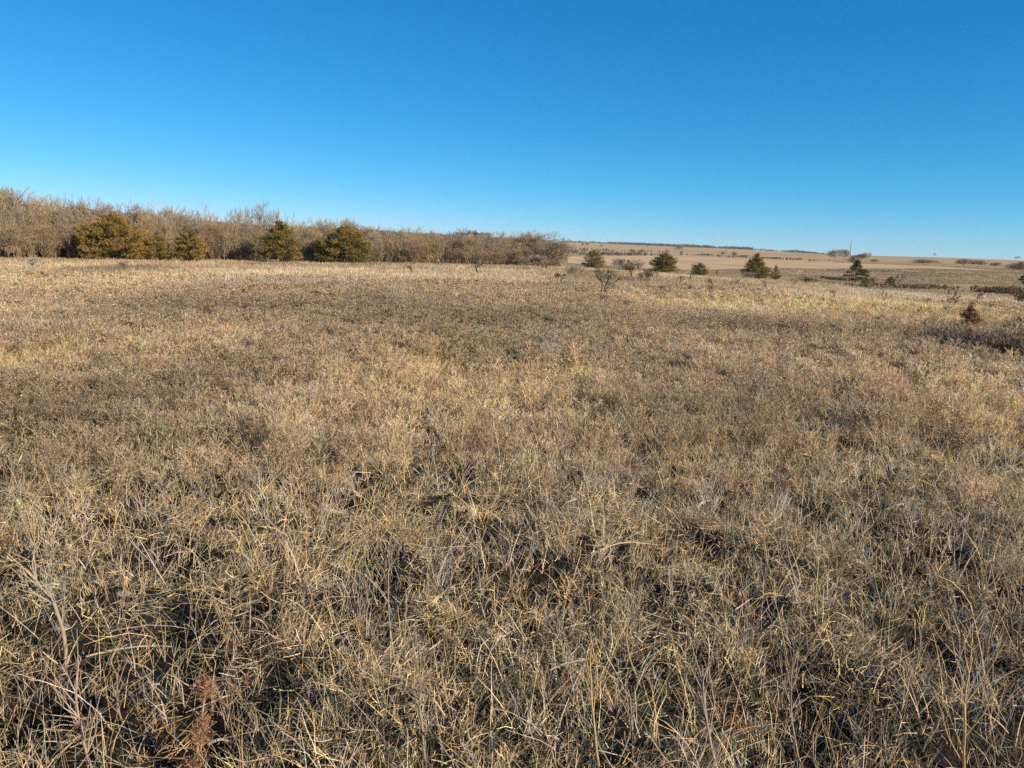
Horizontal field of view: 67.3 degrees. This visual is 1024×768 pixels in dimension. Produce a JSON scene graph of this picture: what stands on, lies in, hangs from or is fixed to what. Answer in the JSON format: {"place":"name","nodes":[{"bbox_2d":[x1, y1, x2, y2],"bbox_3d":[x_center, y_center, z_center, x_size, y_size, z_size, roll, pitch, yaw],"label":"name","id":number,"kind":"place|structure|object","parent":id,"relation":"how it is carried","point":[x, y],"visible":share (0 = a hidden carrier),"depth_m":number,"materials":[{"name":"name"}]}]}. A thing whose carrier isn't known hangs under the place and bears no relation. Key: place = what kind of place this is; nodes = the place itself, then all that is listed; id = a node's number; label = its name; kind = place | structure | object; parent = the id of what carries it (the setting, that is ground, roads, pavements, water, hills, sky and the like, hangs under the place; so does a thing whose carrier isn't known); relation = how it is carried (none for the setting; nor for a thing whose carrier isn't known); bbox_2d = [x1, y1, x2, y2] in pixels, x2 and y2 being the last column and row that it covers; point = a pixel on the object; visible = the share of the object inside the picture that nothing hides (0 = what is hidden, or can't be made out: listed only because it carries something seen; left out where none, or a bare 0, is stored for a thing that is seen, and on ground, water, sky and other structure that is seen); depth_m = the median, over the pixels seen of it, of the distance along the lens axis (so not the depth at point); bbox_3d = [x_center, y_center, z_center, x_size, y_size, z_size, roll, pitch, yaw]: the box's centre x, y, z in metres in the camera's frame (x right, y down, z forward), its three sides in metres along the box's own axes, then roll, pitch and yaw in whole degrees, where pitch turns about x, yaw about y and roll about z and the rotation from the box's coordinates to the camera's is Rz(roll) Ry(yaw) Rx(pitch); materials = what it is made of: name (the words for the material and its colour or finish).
{"place":"outdoors","nodes":[
{"label":"outdoors","id":0,"kind":"place"},
{"bbox_2d":[0,271,438,346],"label":"pale grass","id":1,"kind":"structure","parent":0,"point":[227,277],"depth_m":25.60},
{"bbox_2d":[0,235,1023,767],"bbox_3d":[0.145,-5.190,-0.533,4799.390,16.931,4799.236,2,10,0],"label":"ground","id":2,"kind":"structure","parent":0,"point":[198,621],"depth_m":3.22,"materials":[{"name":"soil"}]},
{"bbox_2d":[0,185,20,251],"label":"bare tree","id":3,"kind":"object","parent":2,"relation":"on","point":[6,193],"visible":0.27,"depth_m":52.66,"materials":[{"name":"brown plant"}]},
{"bbox_2d":[0,205,24,256],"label":"bare tree","id":4,"kind":"object","parent":2,"relation":"on","point":[4,218],"visible":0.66,"depth_m":51.05,"materials":[{"name":"brown plant"}]},
{"bbox_2d":[0,222,25,257],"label":"bare tree","id":5,"kind":"object","parent":2,"relation":"on","point":[7,230],"visible":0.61,"depth_m":49.29,"materials":[{"name":"brown plant"}]},
{"bbox_2d":[2,186,34,252],"bbox_3d":[-34.820,-11.239,53.242,4.107,5.004,3.490,5,11,18],"label":"bare tree","id":6,"kind":"object","parent":2,"relation":"on","point":[17,203],"visible":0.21,"depth_m":52.90,"materials":[{"name":"brown plant"}]},
{"bbox_2d":[0,208,43,255],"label":"bare tree","id":7,"kind":"object","parent":2,"relation":"on","point":[17,215],"visible":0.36,"depth_m":51.53,"materials":[{"name":"brown plant"}]},
{"bbox_2d":[0,186,44,254],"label":"bare tree","id":8,"kind":"object","parent":2,"relation":"on","point":[18,205],"visible":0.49,"depth_m":53.11,"materials":[{"name":"brown plant"}]},
{"bbox_2d":[8,207,47,256],"bbox_3d":[-33.393,-10.419,52.740,2.784,3.684,2.759,0,10,-7],"label":"bare tree","id":9,"kind":"object","parent":2,"relation":"on","point":[26,222],"visible":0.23,"depth_m":52.60,"materials":[{"name":"brown plant"}]},
{"bbox_2d":[9,223,52,255],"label":"bare tree","id":10,"kind":"object","parent":2,"relation":"on","point":[27,232],"visible":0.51,"depth_m":50.06,"materials":[{"name":"brown plant"}]},
{"bbox_2d":[13,191,51,253],"bbox_3d":[-33.663,-11.278,54.316,2.139,4.772,3.525,6,11,24],"label":"bare tree","id":11,"kind":"object","parent":2,"relation":"on","point":[29,204],"visible":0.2,"depth_m":53.97,"materials":[{"name":"brown plant"}]},
{"bbox_2d":[0,534,67,665],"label":"dead weed","id":12,"kind":"object","parent":2,"relation":"on","point":[49,599],"visible":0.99,"depth_m":2.88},
{"bbox_2d":[24,255,46,265],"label":"bare shrub","id":13,"kind":"object","parent":2,"relation":"on","point":[36,259],"visible":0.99,"depth_m":35.56,"materials":[{"name":"brown plant"}]},
{"bbox_2d":[25,204,62,255],"bbox_3d":[-32.160,-10.452,52.742,2.468,3.854,2.490,8,12,33],"label":"bare tree","id":14,"kind":"object","parent":2,"relation":"on","point":[44,216],"visible":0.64,"depth_m":52.60,"materials":[{"name":"brown plant"}]},
{"bbox_2d":[21,186,77,256],"bbox_3d":[-32.883,-11.522,55.220,4.065,4.973,3.454,1,10,-6],"label":"bare tree","id":15,"kind":"object","parent":2,"relation":"on","point":[48,195],"visible":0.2,"depth_m":54.47,"materials":[{"name":"brown plant"}]},
{"bbox_2d":[26,222,74,258],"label":"bare tree","id":16,"kind":"object","parent":2,"relation":"on","point":[55,233],"visible":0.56,"depth_m":51.23,"materials":[{"name":"brown plant"}]},
{"bbox_2d":[41,191,72,229],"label":"bare tree","id":17,"kind":"object","parent":2,"relation":"on","point":[60,200],"visible":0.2,"depth_m":56.12,"materials":[{"name":"brown plant"}]},
{"bbox_2d":[47,204,78,256],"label":"bare tree","id":18,"kind":"object","parent":2,"relation":"on","point":[63,213],"visible":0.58,"depth_m":53.32,"materials":[{"name":"brown plant"}]},
{"bbox_2d":[41,630,103,767],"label":"dead weed","id":19,"kind":"object","parent":2,"relation":"on","point":[86,749],"visible":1,"depth_m":2.25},
{"bbox_2d":[56,209,96,254],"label":"bare tree","id":20,"kind":"object","parent":2,"relation":"on","point":[85,221],"visible":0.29,"depth_m":53.96,"materials":[{"name":"brown plant"}]},
{"bbox_2d":[59,198,111,230],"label":"bare tree","id":21,"kind":"object","parent":2,"relation":"on","point":[74,210],"visible":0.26,"depth_m":56.05,"materials":[{"name":"brown plant"}]},
{"bbox_2d":[73,196,99,256],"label":"bare tree","id":22,"kind":"object","parent":2,"relation":"on","point":[85,209],"visible":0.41,"depth_m":56.12,"materials":[{"name":"brown plant"}]},
{"bbox_2d":[72,213,155,259],"bbox_3d":[-26.980,-9.930,52.063,5.696,3.296,5.709,2,10,0],"label":"cedar tree","id":23,"kind":"object","parent":2,"relation":"on","point":[108,236],"visible":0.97,"depth_m":51.15,"materials":[{"name":"green plant"}]},
{"bbox_2d":[104,657,127,731],"bbox_3d":[-1.289,1.018,2.506,0.088,0.300,0.060,-4,11,-29],"label":"dead weed","id":24,"kind":"object","parent":2,"relation":"on","point":[117,695],"visible":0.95,"depth_m":2.51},
{"bbox_2d":[101,199,142,224],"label":"bare tree","id":25,"kind":"object","parent":2,"relation":"on","point":[120,213],"visible":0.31,"depth_m":58.59,"materials":[{"name":"brown plant"}]},
{"bbox_2d":[86,645,171,657],"bbox_3d":[-1.461,1.009,2.931,0.305,0.060,0.062,-1,10,-16],"label":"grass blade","id":26,"kind":"object","parent":2,"relation":"on","point":[105,651],"visible":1,"depth_m":2.94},
{"bbox_2d":[114,200,154,231],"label":"bare tree","id":27,"kind":"object","parent":2,"relation":"on","point":[136,213],"visible":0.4,"depth_m":59.65,"materials":[{"name":"brown plant"}]},
{"bbox_2d":[133,201,171,233],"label":"bare tree","id":28,"kind":"object","parent":2,"relation":"on","point":[151,207],"visible":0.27,"depth_m":60.68,"materials":[{"name":"brown plant"}]},
{"bbox_2d":[137,214,173,238],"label":"bare tree","id":29,"kind":"object","parent":2,"relation":"on","point":[152,223],"visible":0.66,"depth_m":58.03,"materials":[{"name":"brown plant"}]},
{"bbox_2d":[143,231,171,260],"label":"cedar tree","id":30,"kind":"object","parent":2,"relation":"on","point":[162,250],"visible":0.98,"depth_m":52.55,"materials":[{"name":"green plant"}]},
{"bbox_2d":[144,212,183,243],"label":"bare tree","id":31,"kind":"object","parent":2,"relation":"on","point":[174,229],"visible":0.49,"depth_m":59.58,"materials":[{"name":"brown plant"}]},
{"bbox_2d":[155,203,194,237],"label":"bare tree","id":32,"kind":"object","parent":2,"relation":"on","point":[177,214],"visible":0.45,"depth_m":61.59,"materials":[{"name":"brown plant"}]},
{"bbox_2d":[162,208,207,239],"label":"bare tree","id":33,"kind":"object","parent":2,"relation":"on","point":[181,217],"visible":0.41,"depth_m":61.81,"materials":[{"name":"brown plant"}]},
{"bbox_2d":[170,228,208,260],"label":"cedar tree","id":34,"kind":"object","parent":2,"relation":"on","point":[188,242],"visible":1,"depth_m":52.81,"materials":[{"name":"green plant"}]},
{"bbox_2d":[174,466,206,500],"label":"fallen branch","id":35,"kind":"object","parent":2,"relation":"on","point":[189,485],"visible":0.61,"depth_m":4.97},
{"bbox_2d":[185,667,219,767],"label":"dead weed","id":36,"kind":"object","parent":2,"relation":"on","point":[206,690],"visible":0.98,"depth_m":2.31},
{"bbox_2d":[189,199,219,231],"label":"bare tree","id":37,"kind":"object","parent":2,"relation":"on","point":[205,214],"visible":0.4,"depth_m":63.06,"materials":[{"name":"brown plant"}]},
{"bbox_2d":[197,229,223,259],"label":"bare tree","id":38,"kind":"object","parent":2,"relation":"on","point":[212,239],"visible":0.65,"depth_m":58.37,"materials":[{"name":"brown plant"}]},
{"bbox_2d":[198,218,235,258],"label":"bare tree","id":39,"kind":"object","parent":2,"relation":"on","point":[220,229],"visible":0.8,"depth_m":59.48,"materials":[{"name":"brown plant"}]},
{"bbox_2d":[223,224,249,259],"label":"bare tree","id":40,"kind":"object","parent":2,"relation":"on","point":[240,229],"visible":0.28,"depth_m":60.87,"materials":[{"name":"brown plant"}]},
{"bbox_2d":[223,231,252,259],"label":"bare tree","id":41,"kind":"object","parent":2,"relation":"on","point":[226,236],"visible":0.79,"depth_m":59.04,"materials":[{"name":"brown plant"}]},
{"bbox_2d":[222,207,254,255],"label":"bare tree","id":42,"kind":"object","parent":2,"relation":"on","point":[232,216],"visible":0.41,"depth_m":63.77,"materials":[{"name":"brown plant"}]},
{"bbox_2d":[235,200,279,258],"bbox_3d":[-21.398,-12.993,64.866,3.413,5.181,3.286,6,11,26],"label":"bare tree","id":43,"kind":"object","parent":2,"relation":"on","point":[260,218],"visible":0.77,"depth_m":64.78,"materials":[{"name":"brown plant"}]},
{"bbox_2d":[258,220,302,261],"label":"cedar tree","id":44,"kind":"object","parent":2,"relation":"on","point":[282,243],"visible":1,"depth_m":56.22,"materials":[{"name":"green plant"}]},
{"bbox_2d":[0,214,571,266],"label":"undergrowth","id":45,"kind":"object","parent":2,"relation":"on","point":[48,246],"visible":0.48,"depth_m":59.25,"materials":[{"name":"brown plant"}]},
{"bbox_2d":[23,204,570,258],"bbox_3d":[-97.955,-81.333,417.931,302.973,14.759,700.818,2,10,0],"label":"distant woods","id":46,"kind":"object","parent":2,"relation":"on","point":[566,255],"visible":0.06,"depth_m":261.82,"materials":[{"name":"brown plant"}]},
{"bbox_2d":[289,224,315,259],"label":"bare tree","id":47,"kind":"object","parent":2,"relation":"on","point":[301,231],"visible":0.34,"depth_m":63.34,"materials":[{"name":"brown plant"}]},
{"bbox_2d":[293,236,314,259],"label":"bare tree","id":48,"kind":"object","parent":2,"relation":"on","point":[306,242],"visible":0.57,"depth_m":61.39,"materials":[{"name":"brown plant"}]},
{"bbox_2d":[294,227,322,259],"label":"bare tree","id":49,"kind":"object","parent":2,"relation":"on","point":[309,233],"visible":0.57,"depth_m":62.67,"materials":[{"name":"brown plant"}]},
{"bbox_2d":[314,225,375,262],"bbox_3d":[-13.081,-10.911,60.247,4.804,3.074,4.930,2,10,0],"label":"cedar tree","id":50,"kind":"object","parent":2,"relation":"on","point":[345,244],"visible":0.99,"depth_m":59.46,"materials":[{"name":"green plant"}]},
{"bbox_2d":[353,222,381,239],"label":"bare tree","id":51,"kind":"object","parent":2,"relation":"on","point":[369,228],"visible":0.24,"depth_m":67.67,"materials":[{"name":"brown plant"}]},
{"bbox_2d":[371,531,408,681],"bbox_3d":[-0.446,0.785,2.668,0.151,0.625,0.132,4,10,14],"label":"dead weed","id":52,"kind":"object","parent":2,"relation":"on","point":[389,566],"visible":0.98,"depth_m":2.66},
{"bbox_2d":[395,237,424,261],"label":"bare tree","id":53,"kind":"object","parent":2,"relation":"on","point":[413,243],"visible":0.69,"depth_m":64.85,"materials":[{"name":"brown plant"}]},
{"bbox_2d":[402,624,446,762],"bbox_3d":[-0.259,0.930,2.274,0.143,0.484,0.183,2,10,0],"label":"dead weed","id":54,"kind":"object","parent":2,"relation":"on","point":[423,732],"visible":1,"depth_m":2.27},
{"bbox_2d":[419,242,434,262],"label":"bare tree","id":55,"kind":"object","parent":2,"relation":"on","point":[427,247],"visible":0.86,"depth_m":66.02,"materials":[{"name":"brown plant"}]},
{"bbox_2d":[427,240,447,262],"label":"bare tree","id":56,"kind":"object","parent":2,"relation":"on","point":[438,246],"visible":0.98,"depth_m":66.44,"materials":[{"name":"brown plant"}]},
{"bbox_2d":[431,229,457,255],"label":"bare tree","id":57,"kind":"object","parent":2,"relation":"on","point":[444,237],"visible":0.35,"depth_m":69.88,"materials":[{"name":"brown plant"}]},
{"bbox_2d":[445,235,477,261],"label":"bare tree","id":58,"kind":"object","parent":2,"relation":"on","point":[460,244],"visible":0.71,"depth_m":69.08,"materials":[{"name":"brown plant"}]},
{"bbox_2d":[461,235,479,263],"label":"bare tree","id":59,"kind":"object","parent":2,"relation":"on","point":[472,241],"visible":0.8,"depth_m":68.86,"materials":[{"name":"brown plant"}]},
{"bbox_2d":[474,236,504,263],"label":"bare tree","id":60,"kind":"object","parent":2,"relation":"on","point":[489,245],"visible":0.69,"depth_m":69.15,"materials":[{"name":"brown plant"}]},
{"bbox_2d":[495,239,515,263],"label":"bare tree","id":61,"kind":"object","parent":2,"relation":"on","point":[500,244],"visible":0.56,"depth_m":69.61,"materials":[{"name":"brown plant"}]},
{"bbox_2d":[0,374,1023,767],"bbox_3d":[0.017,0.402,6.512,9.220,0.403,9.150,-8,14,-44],"label":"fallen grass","id":62,"kind":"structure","parent":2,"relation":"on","point":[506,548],"depth_m":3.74,"materials":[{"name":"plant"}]},
{"bbox_2d":[104,624,191,631],"bbox_3d":[-1.464,0.989,3.101,0.374,0.045,0.013,2,10,4],"label":"fallen stick","id":63,"kind":"object","parent":62,"relation":"on","point":[144,625],"visible":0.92,"depth_m":3.10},
{"bbox_2d":[0,401,1023,767],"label":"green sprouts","id":64,"kind":"object","parent":2,"relation":"on","point":[648,711],"visible":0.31,"depth_m":3.00,"materials":[{"name":"green plant"}]},
{"bbox_2d":[0,317,1023,566],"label":"fine weeds","id":65,"kind":"object","parent":2,"relation":"on","point":[622,375],"visible":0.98,"depth_m":7.09,"materials":[{"name":"plant"}]},
{"bbox_2d":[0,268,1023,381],"bbox_3d":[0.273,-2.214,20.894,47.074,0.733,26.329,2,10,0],"label":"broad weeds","id":66,"kind":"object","parent":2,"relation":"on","point":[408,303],"visible":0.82,"depth_m":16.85,"materials":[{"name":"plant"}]},
{"bbox_2d":[0,378,1023,767],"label":"twiggy weeds","id":67,"kind":"object","parent":2,"relation":"on","point":[546,510],"visible":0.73,"depth_m":4.05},
{"bbox_2d":[507,230,533,264],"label":"bare tree","id":68,"kind":"object","parent":2,"relation":"on","point":[524,238],"visible":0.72,"depth_m":72.80,"materials":[{"name":"brown plant"}]},
{"bbox_2d":[523,242,549,265],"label":"bare tree","id":69,"kind":"object","parent":2,"relation":"on","point":[543,248],"visible":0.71,"depth_m":68.63,"materials":[{"name":"brown plant"}]},
{"bbox_2d":[519,254,554,267],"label":"bare shrub","id":70,"kind":"object","parent":2,"relation":"on","point":[541,260],"visible":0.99,"depth_m":55.73,"materials":[{"name":"brown plant"}]},
{"bbox_2d":[525,230,561,254],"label":"bare tree","id":71,"kind":"object","parent":2,"relation":"on","point":[545,242],"visible":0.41,"depth_m":72.21,"materials":[{"name":"brown plant"}]},
{"bbox_2d":[526,241,563,267],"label":"bare tree","id":72,"kind":"object","parent":2,"relation":"on","point":[547,253],"visible":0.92,"depth_m":60.42,"materials":[{"name":"brown plant"}]},
{"bbox_2d":[536,325,567,374],"bbox_3d":[0.478,-0.371,9.353,0.476,0.692,0.278,-2,11,-18],"label":"dead weed","id":73,"kind":"object","parent":2,"relation":"on","point":[557,342],"visible":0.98,"depth_m":9.33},
{"bbox_2d":[551,237,577,265],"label":"bare tree","id":74,"kind":"object","parent":2,"relation":"on","point":[563,246],"visible":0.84,"depth_m":69.81,"materials":[{"name":"brown plant"}]},
{"bbox_2d":[566,265,586,279],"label":"bare shrub","id":75,"kind":"object","parent":2,"relation":"on","point":[572,269],"visible":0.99,"depth_m":38.57,"materials":[{"name":"brown plant"}]},
{"bbox_2d":[582,250,606,268],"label":"cedar tree","id":76,"kind":"object","parent":2,"relation":"on","point":[593,259],"visible":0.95,"depth_m":98.94,"materials":[{"name":"green plant"}]},
{"bbox_2d":[584,631,608,767],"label":"dead weed","id":77,"kind":"object","parent":2,"relation":"on","point":[594,727],"visible":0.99,"depth_m":2.27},
{"bbox_2d":[593,267,622,291],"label":"bare tree","id":78,"kind":"object","parent":2,"relation":"on","point":[598,275],"visible":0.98,"depth_m":24.81,"materials":[{"name":"brown plant"}]},
{"bbox_2d":[608,257,630,272],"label":"bare shrub","id":79,"kind":"object","parent":2,"relation":"on","point":[620,263],"visible":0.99,"depth_m":52.94,"materials":[{"name":"brown plant"}]},
{"bbox_2d":[615,678,641,766],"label":"dead weed","id":80,"kind":"object","parent":2,"relation":"on","point":[630,717],"visible":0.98,"depth_m":2.31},
{"bbox_2d":[615,585,651,684],"bbox_3d":[0.409,0.913,2.783,0.148,0.425,0.095,-2,11,-19],"label":"dead weed","id":81,"kind":"object","parent":2,"relation":"on","point":[628,626],"visible":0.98,"depth_m":2.78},
{"bbox_2d":[625,258,646,272],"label":"bare shrub","id":82,"kind":"object","parent":2,"relation":"on","point":[639,265],"visible":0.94,"depth_m":54.12,"materials":[{"name":"brown plant"}]},
{"bbox_2d":[644,721,675,767],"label":"dead weed","id":83,"kind":"object","parent":2,"relation":"on","point":[664,758],"visible":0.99,"depth_m":2.23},
{"bbox_2d":[648,252,680,272],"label":"cedar tree","id":84,"kind":"object","parent":2,"relation":"on","point":[666,262],"visible":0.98,"depth_m":99.87,"materials":[{"name":"green plant"}]},
{"bbox_2d":[669,716,687,767],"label":"dead weed","id":85,"kind":"object","parent":2,"relation":"on","point":[678,739],"visible":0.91,"depth_m":2.26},
{"bbox_2d":[538,239,824,253],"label":"distant trees","id":86,"kind":"object","parent":2,"relation":"on","point":[702,246],"visible":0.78,"depth_m":1363.27,"materials":[{"name":"brown plant"}]},
{"bbox_2d":[673,623,725,766],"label":"dead weed","id":87,"kind":"object","parent":2,"relation":"on","point":[703,690],"visible":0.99,"depth_m":2.26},
{"bbox_2d":[691,263,709,275],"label":"cedar tree","id":88,"kind":"object","parent":2,"relation":"on","point":[700,271],"visible":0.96,"depth_m":90.67,"materials":[{"name":"green plant"}]},
{"bbox_2d":[683,599,772,665],"bbox_3d":[0.840,0.959,3.084,0.088,0.137,0.486,-3,11,-26],"label":"fallen stick","id":89,"kind":"object","parent":2,"relation":"on","point":[697,612],"visible":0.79,"depth_m":3.12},
{"bbox_2d":[740,253,772,278],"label":"cedar tree","id":90,"kind":"object","parent":2,"relation":"on","point":[755,265],"visible":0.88,"depth_m":92.81,"materials":[{"name":"green plant"}]},
{"bbox_2d":[768,461,794,508],"bbox_3d":[1.692,0.672,4.853,0.165,0.382,0.179,2,10,0],"label":"leafy weed","id":91,"kind":"object","parent":2,"relation":"on","point":[780,471],"visible":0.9,"depth_m":4.83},
{"bbox_2d":[780,498,801,615],"bbox_3d":[1.176,0.740,3.241,0.134,0.532,0.009,4,10,12],"label":"dead weed","id":92,"kind":"object","parent":2,"relation":"on","point":[789,558],"visible":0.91,"depth_m":3.24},
{"bbox_2d":[773,595,817,767],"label":"dead weed","id":93,"kind":"object","parent":2,"relation":"on","point":[791,702],"visible":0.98,"depth_m":2.36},
{"bbox_2d":[570,247,1023,360],"bbox_3d":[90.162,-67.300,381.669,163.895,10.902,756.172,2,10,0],"label":"scrub","id":94,"kind":"object","parent":2,"relation":"on","point":[1001,340],"visible":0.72,"depth_m":12.93,"materials":[{"name":"brown plant"}]},
{"bbox_2d":[843,259,869,282],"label":"cedar tree","id":95,"kind":"object","parent":2,"relation":"on","point":[860,270],"visible":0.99,"depth_m":95.56,"materials":[{"name":"green plant"}]},
{"bbox_2d":[900,492,922,544],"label":"dead weed","id":96,"kind":"object","parent":2,"relation":"on","point":[911,513],"visible":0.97,"depth_m":4.41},
{"bbox_2d":[928,599,1009,767],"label":"dead weed","id":97,"kind":"object","parent":2,"relation":"on","point":[964,702],"visible":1,"depth_m":2.34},
{"bbox_2d":[959,302,983,328],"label":"cedar tree","id":98,"kind":"object","parent":2,"relation":"on","point":[969,316],"visible":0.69,"depth_m":16.95,"materials":[{"name":"brown plant"}]},
{"bbox_2d":[987,574,1020,674],"bbox_3d":[1.933,0.952,3.049,0.082,0.457,0.060,4,10,11],"label":"dead weed","id":99,"kind":"object","parent":2,"relation":"on","point":[993,620],"visible":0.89,"depth_m":3.04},
{"bbox_2d":[1000,262,1023,269],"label":"cedar tree","id":100,"kind":"object","parent":2,"relation":"on","point":[1018,266],"visible":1,"depth_m":222.00,"materials":[{"name":"green plant"}]},
{"bbox_2d":[1008,287,1023,302],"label":"bare shrub","id":101,"kind":"object","parent":2,"relation":"on","point":[1020,297],"visible":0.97,"depth_m":42.66,"materials":[{"name":"brown plant"}]},
{"bbox_2d":[0,248,1023,445],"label":"meadow grass","id":102,"kind":"structure","parent":0,"point":[854,294],"depth_m":41.74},
{"bbox_2d":[0,0,1023,259],"label":"sky","id":103,"kind":"structure","parent":0,"point":[886,127],"materials":[{"name":"blue"}]},
{"bbox_2d":[567,255,998,270],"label":"field","id":104,"kind":"structure","parent":0,"point":[686,262],"depth_m":231.09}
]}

